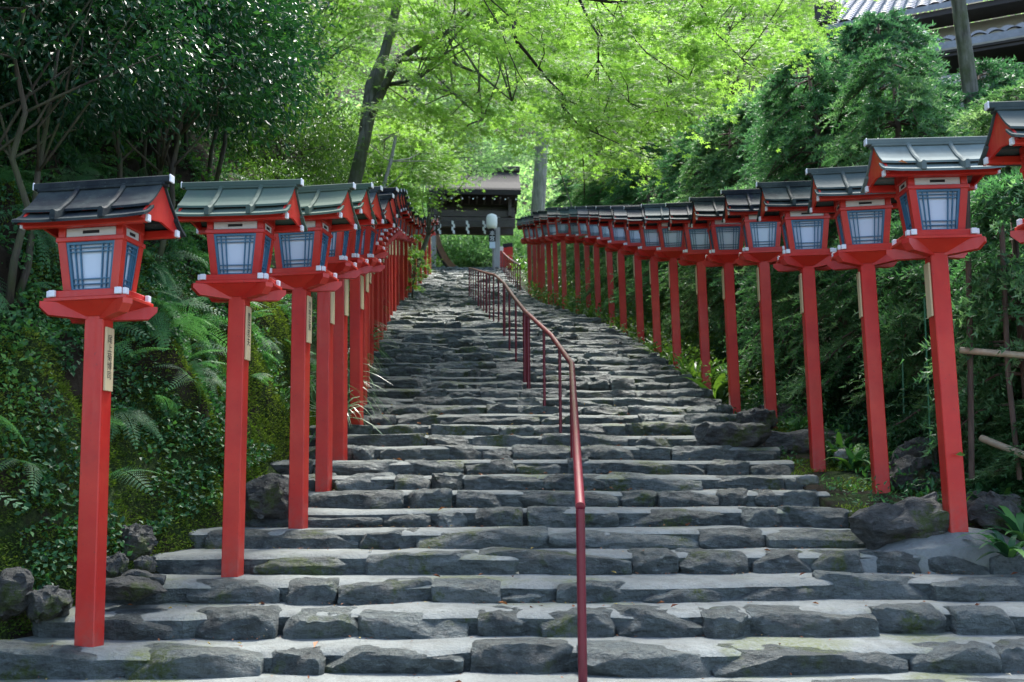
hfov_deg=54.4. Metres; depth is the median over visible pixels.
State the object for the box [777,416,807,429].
leafy plant
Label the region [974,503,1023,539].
leafy plant
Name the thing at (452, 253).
evergreen tree
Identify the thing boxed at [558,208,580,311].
lantern
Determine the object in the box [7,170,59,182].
fern
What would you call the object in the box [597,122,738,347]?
cedar tree
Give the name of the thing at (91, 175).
fern
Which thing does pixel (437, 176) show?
maple tree
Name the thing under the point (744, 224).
window
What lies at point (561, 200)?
conifer
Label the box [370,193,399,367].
lantern
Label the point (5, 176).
fern
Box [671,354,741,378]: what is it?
leafy plant
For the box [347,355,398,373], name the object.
grass tuft
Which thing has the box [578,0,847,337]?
maple tree
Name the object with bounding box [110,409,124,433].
fern
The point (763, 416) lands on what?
boulder
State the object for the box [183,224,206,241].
fern
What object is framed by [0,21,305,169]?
hillside foliage
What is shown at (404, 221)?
lantern
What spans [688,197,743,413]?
lantern
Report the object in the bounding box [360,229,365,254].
window
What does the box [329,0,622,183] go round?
maple tree
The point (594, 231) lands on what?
window
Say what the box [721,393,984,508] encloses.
undergrowth
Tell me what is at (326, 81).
leafy tree
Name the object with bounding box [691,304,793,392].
shrub
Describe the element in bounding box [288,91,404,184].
shrub
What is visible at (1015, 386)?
cedar sapling
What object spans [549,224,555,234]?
window
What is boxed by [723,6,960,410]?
cedar tree
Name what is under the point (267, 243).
window
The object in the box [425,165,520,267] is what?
roofed gate
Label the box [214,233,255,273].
window
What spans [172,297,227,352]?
fern
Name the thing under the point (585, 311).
undergrowth
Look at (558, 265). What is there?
shrub
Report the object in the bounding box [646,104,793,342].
cedar tree
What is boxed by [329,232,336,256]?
window
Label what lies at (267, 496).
boulder
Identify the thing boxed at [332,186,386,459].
lantern
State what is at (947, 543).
mortar mound
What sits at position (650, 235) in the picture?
window
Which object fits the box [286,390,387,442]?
grass tuft
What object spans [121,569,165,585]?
boulder
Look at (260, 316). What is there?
fern
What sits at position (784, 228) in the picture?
window
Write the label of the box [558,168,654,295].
conifer
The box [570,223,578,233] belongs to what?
window
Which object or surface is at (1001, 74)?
cedar tree
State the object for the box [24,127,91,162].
fern
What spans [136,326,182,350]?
fern
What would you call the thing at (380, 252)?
lantern
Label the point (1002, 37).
tiled house
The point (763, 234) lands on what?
window
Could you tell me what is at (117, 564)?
boulder
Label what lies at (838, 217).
window
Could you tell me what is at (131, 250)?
window
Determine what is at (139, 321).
fern
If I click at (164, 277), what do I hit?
fern
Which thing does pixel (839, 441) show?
leafy plant
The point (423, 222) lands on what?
lantern
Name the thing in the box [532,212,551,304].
lantern
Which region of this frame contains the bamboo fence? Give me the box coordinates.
[959,191,1023,479]
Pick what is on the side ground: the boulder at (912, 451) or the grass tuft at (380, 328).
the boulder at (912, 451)
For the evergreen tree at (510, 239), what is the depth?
62.18 m
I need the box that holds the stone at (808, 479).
[796,474,818,484]
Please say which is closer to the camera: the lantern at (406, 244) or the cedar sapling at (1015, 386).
the cedar sapling at (1015, 386)
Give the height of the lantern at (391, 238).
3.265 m
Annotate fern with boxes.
[0,168,32,198]
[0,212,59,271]
[0,277,6,316]
[0,293,10,325]
[0,310,21,339]
[0,416,26,447]
[0,457,52,493]
[0,492,28,509]
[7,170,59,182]
[16,282,57,302]
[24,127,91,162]
[26,128,81,155]
[40,230,59,262]
[42,233,57,249]
[50,175,82,180]
[52,165,105,181]
[58,151,107,179]
[64,318,179,354]
[69,163,118,175]
[77,176,95,180]
[83,321,148,358]
[109,465,159,494]
[110,401,164,448]
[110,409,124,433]
[113,290,181,329]
[114,338,169,361]
[131,167,180,191]
[132,297,224,351]
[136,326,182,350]
[137,308,194,339]
[145,249,206,300]
[145,395,181,426]
[147,263,178,291]
[151,294,184,343]
[151,297,211,357]
[152,364,207,405]
[157,273,210,321]
[159,339,224,398]
[169,229,204,250]
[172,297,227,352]
[174,313,219,339]
[177,245,209,273]
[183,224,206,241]
[185,245,208,263]
[188,345,225,391]
[190,361,226,377]
[200,373,225,396]
[210,172,247,180]
[250,373,273,384]
[251,308,277,338]
[251,322,271,351]
[251,335,284,353]
[252,333,283,365]
[260,351,278,372]
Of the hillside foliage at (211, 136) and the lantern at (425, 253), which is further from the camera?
the lantern at (425, 253)
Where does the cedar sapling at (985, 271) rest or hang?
on the side ground
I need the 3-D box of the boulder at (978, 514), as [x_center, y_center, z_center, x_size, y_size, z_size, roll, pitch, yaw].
[3.832,1.428,8.023,0.463,0.451,0.527,0,-8,-2]
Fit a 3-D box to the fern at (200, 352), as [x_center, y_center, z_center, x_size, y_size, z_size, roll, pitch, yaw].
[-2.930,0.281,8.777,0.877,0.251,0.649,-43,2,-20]
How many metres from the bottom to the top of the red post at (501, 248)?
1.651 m
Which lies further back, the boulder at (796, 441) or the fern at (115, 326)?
the boulder at (796, 441)
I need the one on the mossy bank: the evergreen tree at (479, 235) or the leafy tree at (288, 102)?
the leafy tree at (288, 102)
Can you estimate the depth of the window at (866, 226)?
9.16 m
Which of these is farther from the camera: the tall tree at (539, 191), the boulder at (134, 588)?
the tall tree at (539, 191)
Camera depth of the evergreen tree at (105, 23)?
10.04 m
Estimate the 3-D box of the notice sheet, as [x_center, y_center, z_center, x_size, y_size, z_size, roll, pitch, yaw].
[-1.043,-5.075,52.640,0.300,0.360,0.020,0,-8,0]
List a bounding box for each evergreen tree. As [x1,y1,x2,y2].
[0,0,170,107]
[0,0,229,63]
[0,0,265,309]
[0,0,345,268]
[36,0,338,176]
[100,0,343,180]
[165,0,312,141]
[412,186,479,264]
[415,195,529,265]
[427,235,490,266]
[436,218,521,266]
[448,236,514,267]
[460,232,526,267]
[473,194,569,267]
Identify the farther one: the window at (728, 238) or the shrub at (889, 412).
the window at (728, 238)
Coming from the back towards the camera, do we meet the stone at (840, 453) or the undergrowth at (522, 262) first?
the undergrowth at (522, 262)
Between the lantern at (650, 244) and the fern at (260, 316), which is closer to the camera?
the fern at (260, 316)
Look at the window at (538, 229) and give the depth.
32.63 m
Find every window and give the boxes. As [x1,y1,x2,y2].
[66,240,114,289]
[123,242,138,290]
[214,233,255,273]
[261,235,270,272]
[278,231,314,267]
[320,233,328,265]
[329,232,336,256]
[342,231,348,255]
[355,229,360,253]
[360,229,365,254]
[369,230,374,253]
[524,229,528,237]
[537,228,541,236]
[542,225,547,234]
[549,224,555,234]
[557,222,567,232]
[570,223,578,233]
[580,224,586,233]
[589,224,598,235]
[601,226,609,236]
[612,227,625,240]
[629,230,640,242]
[643,229,659,245]
[662,228,681,246]
[689,228,709,249]
[709,229,713,249]
[716,226,740,249]
[743,224,747,246]
[749,222,776,247]
[782,222,788,248]
[791,219,823,249]
[837,213,844,243]
[847,209,884,244]
[900,193,911,229]
[916,188,960,229]
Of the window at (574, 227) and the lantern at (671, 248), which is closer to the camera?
the lantern at (671, 248)
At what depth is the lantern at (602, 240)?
22.84 m
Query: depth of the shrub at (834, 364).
14.93 m
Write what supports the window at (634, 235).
in the lantern at (631, 245)
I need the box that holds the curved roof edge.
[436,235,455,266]
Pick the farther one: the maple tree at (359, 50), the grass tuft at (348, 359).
the maple tree at (359, 50)
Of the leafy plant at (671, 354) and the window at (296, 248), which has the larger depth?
the leafy plant at (671, 354)
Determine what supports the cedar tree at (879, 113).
on the side ground
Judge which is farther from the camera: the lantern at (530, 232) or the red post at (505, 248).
the red post at (505, 248)
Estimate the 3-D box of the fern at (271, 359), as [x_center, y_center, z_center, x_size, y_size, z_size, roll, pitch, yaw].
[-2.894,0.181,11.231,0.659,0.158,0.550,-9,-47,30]
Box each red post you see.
[500,247,503,266]
[503,244,506,266]
[507,243,512,267]
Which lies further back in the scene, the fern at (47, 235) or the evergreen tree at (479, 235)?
the evergreen tree at (479, 235)
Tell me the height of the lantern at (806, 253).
3.428 m
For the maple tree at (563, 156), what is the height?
10.119 m
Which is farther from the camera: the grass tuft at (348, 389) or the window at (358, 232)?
the grass tuft at (348, 389)
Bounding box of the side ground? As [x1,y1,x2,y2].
[510,269,1023,541]
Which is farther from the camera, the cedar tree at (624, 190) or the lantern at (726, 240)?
the cedar tree at (624, 190)
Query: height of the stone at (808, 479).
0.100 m
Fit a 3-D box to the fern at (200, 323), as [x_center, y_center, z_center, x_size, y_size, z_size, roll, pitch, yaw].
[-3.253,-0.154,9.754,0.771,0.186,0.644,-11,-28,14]
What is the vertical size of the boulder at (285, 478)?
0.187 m
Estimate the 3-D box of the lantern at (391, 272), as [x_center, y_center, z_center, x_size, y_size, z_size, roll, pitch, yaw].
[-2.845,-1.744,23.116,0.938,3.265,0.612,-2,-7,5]
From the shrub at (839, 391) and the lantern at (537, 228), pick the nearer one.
the shrub at (839, 391)
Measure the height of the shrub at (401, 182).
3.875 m
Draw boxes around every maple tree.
[257,0,453,153]
[305,74,497,217]
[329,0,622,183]
[366,0,602,162]
[378,124,573,282]
[464,0,980,190]
[506,32,735,287]
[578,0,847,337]
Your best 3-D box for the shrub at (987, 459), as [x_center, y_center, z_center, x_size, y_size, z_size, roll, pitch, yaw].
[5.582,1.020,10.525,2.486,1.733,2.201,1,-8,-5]
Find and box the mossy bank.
[0,91,427,639]
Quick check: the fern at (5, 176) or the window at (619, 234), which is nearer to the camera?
the fern at (5, 176)
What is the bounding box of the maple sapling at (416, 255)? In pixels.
[408,234,431,297]
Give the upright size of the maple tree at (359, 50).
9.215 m
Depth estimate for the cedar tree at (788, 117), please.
14.41 m
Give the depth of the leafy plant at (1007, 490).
8.46 m
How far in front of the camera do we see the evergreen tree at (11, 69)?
11.10 m
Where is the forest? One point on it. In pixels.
(529, 174)
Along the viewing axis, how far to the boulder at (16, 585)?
6.17 m
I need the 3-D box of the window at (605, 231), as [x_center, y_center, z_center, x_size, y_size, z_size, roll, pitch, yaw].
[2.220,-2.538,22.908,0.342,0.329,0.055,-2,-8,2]
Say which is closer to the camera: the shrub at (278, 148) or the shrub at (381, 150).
the shrub at (278, 148)
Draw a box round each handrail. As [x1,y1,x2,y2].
[469,267,586,681]
[501,250,520,290]
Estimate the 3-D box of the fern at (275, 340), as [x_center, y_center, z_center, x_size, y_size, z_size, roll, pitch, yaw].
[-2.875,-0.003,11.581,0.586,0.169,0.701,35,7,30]
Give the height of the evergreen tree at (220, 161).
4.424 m
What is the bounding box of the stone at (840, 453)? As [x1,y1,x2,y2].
[834,449,848,460]
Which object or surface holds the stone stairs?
on the ground
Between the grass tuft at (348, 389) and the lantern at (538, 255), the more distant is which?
the lantern at (538, 255)
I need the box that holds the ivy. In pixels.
[0,73,316,611]
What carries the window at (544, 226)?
in the lantern at (541, 239)
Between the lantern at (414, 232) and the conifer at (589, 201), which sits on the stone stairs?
the lantern at (414, 232)
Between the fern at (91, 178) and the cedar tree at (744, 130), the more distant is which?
the cedar tree at (744, 130)
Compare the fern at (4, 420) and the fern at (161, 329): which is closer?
the fern at (4, 420)
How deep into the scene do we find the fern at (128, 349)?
8.27 m
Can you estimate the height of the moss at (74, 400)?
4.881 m
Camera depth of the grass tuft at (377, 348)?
15.80 m
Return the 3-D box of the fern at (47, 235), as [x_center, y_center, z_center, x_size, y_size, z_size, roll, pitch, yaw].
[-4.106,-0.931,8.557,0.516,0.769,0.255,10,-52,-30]
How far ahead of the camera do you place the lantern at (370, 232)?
11.69 m
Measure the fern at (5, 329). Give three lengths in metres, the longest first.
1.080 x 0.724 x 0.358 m
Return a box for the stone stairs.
[0,266,1023,681]
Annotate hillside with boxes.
[289,0,1023,272]
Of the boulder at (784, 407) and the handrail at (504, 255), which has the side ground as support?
the boulder at (784, 407)
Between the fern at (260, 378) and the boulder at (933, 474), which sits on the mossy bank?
the fern at (260, 378)
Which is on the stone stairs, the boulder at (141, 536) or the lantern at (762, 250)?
the boulder at (141, 536)
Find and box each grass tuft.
[273,380,361,425]
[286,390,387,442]
[311,358,390,391]
[311,368,395,414]
[315,339,381,385]
[347,323,394,362]
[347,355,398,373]
[348,320,397,343]
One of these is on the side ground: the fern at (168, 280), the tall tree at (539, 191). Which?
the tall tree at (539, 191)
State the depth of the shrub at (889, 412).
11.24 m
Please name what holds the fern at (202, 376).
on the mossy bank
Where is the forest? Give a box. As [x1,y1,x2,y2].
[296,0,1022,266]
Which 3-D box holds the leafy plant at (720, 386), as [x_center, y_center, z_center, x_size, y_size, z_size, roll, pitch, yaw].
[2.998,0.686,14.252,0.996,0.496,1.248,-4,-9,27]
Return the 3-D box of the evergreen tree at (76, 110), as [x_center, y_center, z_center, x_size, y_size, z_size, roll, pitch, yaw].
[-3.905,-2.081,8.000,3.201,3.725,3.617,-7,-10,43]
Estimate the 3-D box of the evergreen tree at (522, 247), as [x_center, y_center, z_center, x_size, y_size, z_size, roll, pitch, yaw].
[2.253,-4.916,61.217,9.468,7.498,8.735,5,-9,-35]
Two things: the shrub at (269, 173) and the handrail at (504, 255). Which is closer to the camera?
the shrub at (269, 173)
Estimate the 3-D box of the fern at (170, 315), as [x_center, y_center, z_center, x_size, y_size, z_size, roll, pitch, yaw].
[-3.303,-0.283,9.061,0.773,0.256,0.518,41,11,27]
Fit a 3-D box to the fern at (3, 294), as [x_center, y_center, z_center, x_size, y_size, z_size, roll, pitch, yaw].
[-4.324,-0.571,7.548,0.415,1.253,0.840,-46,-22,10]
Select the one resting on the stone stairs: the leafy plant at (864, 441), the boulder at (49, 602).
the boulder at (49, 602)
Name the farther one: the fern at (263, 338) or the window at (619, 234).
the window at (619, 234)
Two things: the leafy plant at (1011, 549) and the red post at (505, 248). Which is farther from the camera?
the red post at (505, 248)
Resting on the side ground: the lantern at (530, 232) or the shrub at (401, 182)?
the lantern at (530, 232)
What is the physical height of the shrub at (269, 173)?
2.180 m
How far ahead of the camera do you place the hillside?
113.02 m
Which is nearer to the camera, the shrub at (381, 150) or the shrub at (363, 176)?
the shrub at (363, 176)
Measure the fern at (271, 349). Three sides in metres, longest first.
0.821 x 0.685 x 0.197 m
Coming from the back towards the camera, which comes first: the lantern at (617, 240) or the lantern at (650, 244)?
the lantern at (617, 240)
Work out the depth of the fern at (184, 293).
10.07 m
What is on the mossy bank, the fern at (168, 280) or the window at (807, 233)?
the fern at (168, 280)
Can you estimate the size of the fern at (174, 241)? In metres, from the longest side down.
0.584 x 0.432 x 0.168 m
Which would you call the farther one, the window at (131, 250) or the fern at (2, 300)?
the fern at (2, 300)
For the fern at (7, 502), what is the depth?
5.88 m
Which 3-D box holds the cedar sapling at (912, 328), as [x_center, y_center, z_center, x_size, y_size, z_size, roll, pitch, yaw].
[4.426,0.185,10.004,2.058,3.460,2.080,-2,-9,-23]
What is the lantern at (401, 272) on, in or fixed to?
on the stone stairs
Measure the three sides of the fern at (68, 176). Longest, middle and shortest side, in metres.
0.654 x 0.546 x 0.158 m
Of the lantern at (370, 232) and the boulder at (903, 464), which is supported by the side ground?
the boulder at (903, 464)
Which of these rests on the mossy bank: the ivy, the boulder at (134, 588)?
the ivy
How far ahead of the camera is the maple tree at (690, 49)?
11.36 m
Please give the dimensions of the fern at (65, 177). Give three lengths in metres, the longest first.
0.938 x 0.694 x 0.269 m
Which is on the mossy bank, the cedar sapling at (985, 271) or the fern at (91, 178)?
the fern at (91, 178)
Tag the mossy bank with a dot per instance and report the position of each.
(75, 383)
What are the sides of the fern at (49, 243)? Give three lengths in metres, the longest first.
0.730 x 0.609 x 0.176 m
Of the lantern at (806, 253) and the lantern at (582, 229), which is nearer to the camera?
the lantern at (806, 253)
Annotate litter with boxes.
[33,368,1019,681]
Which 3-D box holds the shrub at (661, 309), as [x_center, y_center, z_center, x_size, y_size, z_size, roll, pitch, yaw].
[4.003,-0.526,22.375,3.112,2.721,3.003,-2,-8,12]
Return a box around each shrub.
[202,78,376,183]
[220,146,336,185]
[247,77,376,184]
[268,139,397,186]
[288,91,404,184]
[304,159,401,186]
[318,102,427,202]
[344,158,428,214]
[398,171,439,216]
[531,243,593,288]
[552,264,606,304]
[567,248,663,305]
[602,276,690,338]
[627,269,722,345]
[652,313,724,364]
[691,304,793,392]
[747,342,911,425]
[777,324,923,411]
[823,370,982,452]
[914,416,1023,489]
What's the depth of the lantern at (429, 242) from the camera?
46.96 m
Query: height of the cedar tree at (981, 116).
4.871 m
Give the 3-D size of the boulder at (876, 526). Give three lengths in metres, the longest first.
0.987 x 0.575 x 0.556 m
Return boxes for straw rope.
[438,219,513,221]
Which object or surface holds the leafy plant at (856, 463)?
on the side ground
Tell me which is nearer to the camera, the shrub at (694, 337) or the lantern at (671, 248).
the lantern at (671, 248)
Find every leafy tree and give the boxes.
[234,15,355,149]
[237,24,321,140]
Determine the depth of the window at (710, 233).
13.75 m
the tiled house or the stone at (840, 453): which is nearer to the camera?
the stone at (840, 453)
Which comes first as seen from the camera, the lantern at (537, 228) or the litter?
the litter
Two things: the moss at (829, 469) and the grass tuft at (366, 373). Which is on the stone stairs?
the grass tuft at (366, 373)
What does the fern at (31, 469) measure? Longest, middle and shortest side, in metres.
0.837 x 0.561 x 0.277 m
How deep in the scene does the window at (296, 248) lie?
8.43 m
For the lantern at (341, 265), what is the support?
on the stone stairs
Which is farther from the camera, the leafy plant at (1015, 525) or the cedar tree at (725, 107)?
the cedar tree at (725, 107)
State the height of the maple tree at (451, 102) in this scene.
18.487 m
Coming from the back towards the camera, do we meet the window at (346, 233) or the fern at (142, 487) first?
the window at (346, 233)
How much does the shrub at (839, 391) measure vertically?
1.633 m
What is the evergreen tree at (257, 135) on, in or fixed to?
on the mossy bank
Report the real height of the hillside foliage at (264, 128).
38.315 m
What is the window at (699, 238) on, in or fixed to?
in the lantern at (697, 245)
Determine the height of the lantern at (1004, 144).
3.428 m
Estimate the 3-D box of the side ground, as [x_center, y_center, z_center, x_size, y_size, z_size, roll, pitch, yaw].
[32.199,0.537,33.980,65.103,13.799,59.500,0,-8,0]
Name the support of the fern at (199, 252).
on the mossy bank
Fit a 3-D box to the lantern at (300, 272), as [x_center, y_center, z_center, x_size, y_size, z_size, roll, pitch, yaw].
[-1.783,0.279,8.385,0.938,3.265,0.612,-2,-8,9]
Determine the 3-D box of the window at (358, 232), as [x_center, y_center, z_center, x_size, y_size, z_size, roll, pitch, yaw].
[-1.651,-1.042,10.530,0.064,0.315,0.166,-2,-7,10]
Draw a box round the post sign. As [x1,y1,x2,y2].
[489,230,495,241]
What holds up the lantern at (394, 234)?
on the stone stairs
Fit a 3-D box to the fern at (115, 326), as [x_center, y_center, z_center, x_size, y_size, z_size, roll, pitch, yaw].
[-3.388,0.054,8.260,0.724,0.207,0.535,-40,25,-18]
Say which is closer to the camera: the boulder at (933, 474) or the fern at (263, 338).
the boulder at (933, 474)
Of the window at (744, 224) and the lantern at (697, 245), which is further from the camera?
the lantern at (697, 245)
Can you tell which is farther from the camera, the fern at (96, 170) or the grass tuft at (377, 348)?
the grass tuft at (377, 348)
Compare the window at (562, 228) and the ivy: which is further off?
the window at (562, 228)
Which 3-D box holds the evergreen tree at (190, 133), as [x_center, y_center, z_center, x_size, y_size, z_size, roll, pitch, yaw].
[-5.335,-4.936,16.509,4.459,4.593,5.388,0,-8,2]
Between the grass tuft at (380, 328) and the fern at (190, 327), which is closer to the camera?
the fern at (190, 327)
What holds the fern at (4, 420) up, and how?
on the mossy bank
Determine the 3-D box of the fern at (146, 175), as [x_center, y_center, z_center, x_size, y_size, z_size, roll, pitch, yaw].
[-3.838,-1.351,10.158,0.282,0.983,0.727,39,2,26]
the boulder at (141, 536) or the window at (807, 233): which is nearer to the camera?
the boulder at (141, 536)
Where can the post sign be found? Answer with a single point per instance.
(492, 235)
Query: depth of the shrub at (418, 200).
47.55 m
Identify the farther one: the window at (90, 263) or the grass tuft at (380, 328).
the grass tuft at (380, 328)
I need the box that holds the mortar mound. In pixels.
[860,527,1023,573]
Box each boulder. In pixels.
[0,567,33,619]
[26,585,72,623]
[105,575,166,601]
[106,551,128,577]
[118,523,157,560]
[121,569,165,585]
[133,555,156,571]
[245,473,288,520]
[257,473,288,485]
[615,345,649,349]
[694,422,771,446]
[735,407,777,429]
[757,403,807,425]
[762,429,861,453]
[848,492,949,549]
[889,455,926,490]
[890,437,939,472]
[891,471,941,493]
[966,490,1021,530]
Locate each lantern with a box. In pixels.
[11,174,185,646]
[175,178,307,576]
[269,182,360,528]
[315,182,376,491]
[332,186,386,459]
[350,193,397,424]
[363,187,399,405]
[367,189,398,388]
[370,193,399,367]
[374,189,403,350]
[379,189,405,339]
[383,190,407,330]
[387,192,407,321]
[390,196,409,315]
[393,202,411,310]
[396,207,413,305]
[399,211,416,299]
[404,215,420,297]
[408,218,422,292]
[413,217,426,288]
[418,216,431,283]
[422,216,435,277]
[428,216,438,274]
[486,210,496,229]
[516,218,531,295]
[520,217,536,298]
[524,216,545,301]
[527,216,551,302]
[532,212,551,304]
[537,211,559,305]
[545,207,568,308]
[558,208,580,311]
[567,205,603,314]
[575,206,600,317]
[586,205,621,325]
[596,205,629,332]
[610,205,644,343]
[624,206,661,352]
[641,203,685,369]
[665,202,711,388]
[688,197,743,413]
[720,189,784,429]
[755,180,836,471]
[805,165,897,493]
[861,136,1005,532]
[978,101,1023,243]
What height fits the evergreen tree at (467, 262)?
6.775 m
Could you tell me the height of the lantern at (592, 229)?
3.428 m
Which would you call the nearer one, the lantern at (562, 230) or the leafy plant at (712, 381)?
the leafy plant at (712, 381)
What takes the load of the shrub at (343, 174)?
on the mossy bank
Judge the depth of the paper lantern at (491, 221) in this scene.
51.77 m
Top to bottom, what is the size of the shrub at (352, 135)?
4.535 m
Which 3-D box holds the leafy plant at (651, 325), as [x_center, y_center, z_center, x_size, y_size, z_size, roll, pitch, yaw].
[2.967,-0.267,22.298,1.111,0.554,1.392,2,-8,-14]
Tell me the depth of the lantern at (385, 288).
19.48 m
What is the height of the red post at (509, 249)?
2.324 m
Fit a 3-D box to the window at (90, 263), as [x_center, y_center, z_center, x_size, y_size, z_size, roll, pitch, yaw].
[-2.629,-0.467,6.235,0.326,0.314,0.053,-3,-8,6]
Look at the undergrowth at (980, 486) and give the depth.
10.24 m
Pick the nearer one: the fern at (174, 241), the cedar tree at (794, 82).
the fern at (174, 241)
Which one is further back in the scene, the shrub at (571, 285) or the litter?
the shrub at (571, 285)
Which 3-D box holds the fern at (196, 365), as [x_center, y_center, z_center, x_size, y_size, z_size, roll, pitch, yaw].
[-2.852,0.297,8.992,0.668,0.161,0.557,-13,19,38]
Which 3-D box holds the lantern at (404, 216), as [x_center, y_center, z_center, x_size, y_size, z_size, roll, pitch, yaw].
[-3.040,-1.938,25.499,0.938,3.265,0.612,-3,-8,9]
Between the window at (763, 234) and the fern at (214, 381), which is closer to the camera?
the fern at (214, 381)
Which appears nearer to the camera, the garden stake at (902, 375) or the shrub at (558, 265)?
the garden stake at (902, 375)
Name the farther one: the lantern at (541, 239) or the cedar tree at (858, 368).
the lantern at (541, 239)
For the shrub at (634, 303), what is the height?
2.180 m
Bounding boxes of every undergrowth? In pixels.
[122,120,349,346]
[285,152,442,297]
[507,252,748,327]
[527,282,905,422]
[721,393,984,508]
[726,374,1023,512]
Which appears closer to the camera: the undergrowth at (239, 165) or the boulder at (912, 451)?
the boulder at (912, 451)
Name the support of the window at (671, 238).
in the lantern at (671, 248)
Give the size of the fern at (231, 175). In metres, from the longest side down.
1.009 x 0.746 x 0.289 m
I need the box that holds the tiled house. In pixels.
[814,0,1023,134]
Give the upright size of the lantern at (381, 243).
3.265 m
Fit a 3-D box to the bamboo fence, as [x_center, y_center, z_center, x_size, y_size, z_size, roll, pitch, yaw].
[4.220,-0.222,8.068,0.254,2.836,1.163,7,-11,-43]
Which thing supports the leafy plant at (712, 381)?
on the side ground
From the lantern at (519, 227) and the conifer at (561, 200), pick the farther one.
the conifer at (561, 200)
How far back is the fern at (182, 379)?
8.60 m
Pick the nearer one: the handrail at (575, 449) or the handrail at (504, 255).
the handrail at (575, 449)
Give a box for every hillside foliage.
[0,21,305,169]
[203,85,335,163]
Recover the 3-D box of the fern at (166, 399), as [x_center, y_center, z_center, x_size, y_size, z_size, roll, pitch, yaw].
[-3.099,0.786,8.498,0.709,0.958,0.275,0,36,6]
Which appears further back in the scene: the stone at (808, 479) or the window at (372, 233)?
the window at (372, 233)
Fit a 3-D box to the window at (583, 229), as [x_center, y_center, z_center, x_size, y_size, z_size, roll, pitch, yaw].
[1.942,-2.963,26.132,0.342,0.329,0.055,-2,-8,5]
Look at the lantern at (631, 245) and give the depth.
19.30 m
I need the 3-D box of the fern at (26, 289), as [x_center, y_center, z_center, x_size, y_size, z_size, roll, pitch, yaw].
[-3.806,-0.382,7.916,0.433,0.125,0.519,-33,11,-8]
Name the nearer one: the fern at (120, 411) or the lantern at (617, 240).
the fern at (120, 411)
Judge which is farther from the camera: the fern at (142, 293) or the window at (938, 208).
the fern at (142, 293)
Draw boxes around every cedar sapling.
[839,202,1020,487]
[899,167,1023,465]
[925,168,1023,468]
[960,244,1023,477]
[963,399,1023,508]
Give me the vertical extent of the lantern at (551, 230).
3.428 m
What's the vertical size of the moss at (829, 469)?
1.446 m
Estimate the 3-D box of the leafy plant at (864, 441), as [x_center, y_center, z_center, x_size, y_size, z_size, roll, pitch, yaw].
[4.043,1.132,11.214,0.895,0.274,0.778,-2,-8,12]
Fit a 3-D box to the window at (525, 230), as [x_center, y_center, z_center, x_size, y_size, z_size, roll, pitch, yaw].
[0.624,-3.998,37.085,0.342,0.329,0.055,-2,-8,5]
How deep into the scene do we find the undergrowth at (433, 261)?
49.03 m
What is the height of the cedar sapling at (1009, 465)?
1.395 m
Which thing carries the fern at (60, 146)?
on the mossy bank
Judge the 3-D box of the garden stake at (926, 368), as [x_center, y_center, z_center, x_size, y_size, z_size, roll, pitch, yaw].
[3.856,0.318,9.240,0.037,1.448,0.018,0,-8,0]
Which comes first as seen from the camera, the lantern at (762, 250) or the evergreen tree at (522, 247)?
the lantern at (762, 250)
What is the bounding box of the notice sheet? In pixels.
[489,242,494,247]
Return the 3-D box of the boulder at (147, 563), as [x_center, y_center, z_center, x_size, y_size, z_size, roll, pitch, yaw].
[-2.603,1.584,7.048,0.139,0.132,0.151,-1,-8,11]
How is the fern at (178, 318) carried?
on the mossy bank
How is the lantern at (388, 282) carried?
on the stone stairs
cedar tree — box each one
[567,138,692,319]
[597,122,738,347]
[645,103,749,322]
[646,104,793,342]
[663,93,855,366]
[708,70,855,370]
[717,37,900,413]
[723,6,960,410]
[774,38,980,436]
[821,94,1023,423]
[836,79,1023,437]
[885,55,1023,397]
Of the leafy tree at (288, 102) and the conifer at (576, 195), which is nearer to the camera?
the leafy tree at (288, 102)
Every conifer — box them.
[520,174,602,282]
[545,171,623,296]
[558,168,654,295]
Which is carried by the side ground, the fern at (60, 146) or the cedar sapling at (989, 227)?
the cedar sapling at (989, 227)
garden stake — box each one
[900,320,904,413]
[923,298,931,453]
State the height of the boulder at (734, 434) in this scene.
0.376 m
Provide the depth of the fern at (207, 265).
10.91 m
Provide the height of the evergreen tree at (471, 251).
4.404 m
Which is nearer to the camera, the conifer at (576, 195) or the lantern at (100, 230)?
the lantern at (100, 230)
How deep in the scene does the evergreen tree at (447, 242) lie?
59.25 m
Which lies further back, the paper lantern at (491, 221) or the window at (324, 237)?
the paper lantern at (491, 221)
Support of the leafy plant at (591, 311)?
on the side ground
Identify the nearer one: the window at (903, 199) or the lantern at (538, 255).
the window at (903, 199)
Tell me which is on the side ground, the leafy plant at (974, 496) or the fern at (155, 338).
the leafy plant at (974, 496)
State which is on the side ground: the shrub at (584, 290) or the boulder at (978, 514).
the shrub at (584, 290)
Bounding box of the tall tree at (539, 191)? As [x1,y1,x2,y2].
[531,10,550,287]
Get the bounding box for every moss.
[0,178,315,639]
[742,410,1023,524]
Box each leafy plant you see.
[570,303,595,317]
[627,317,652,340]
[640,343,712,361]
[666,364,751,388]
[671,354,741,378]
[685,373,758,403]
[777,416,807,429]
[825,432,854,454]
[825,443,869,469]
[836,433,893,447]
[954,527,1023,561]
[969,494,1023,517]
[972,485,1023,502]
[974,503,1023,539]
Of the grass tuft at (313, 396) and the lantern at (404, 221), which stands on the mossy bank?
the grass tuft at (313, 396)
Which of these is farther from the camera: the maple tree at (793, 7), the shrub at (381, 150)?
the shrub at (381, 150)
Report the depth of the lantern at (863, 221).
9.12 m
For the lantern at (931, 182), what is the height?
3.531 m
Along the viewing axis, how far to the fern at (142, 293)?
8.82 m

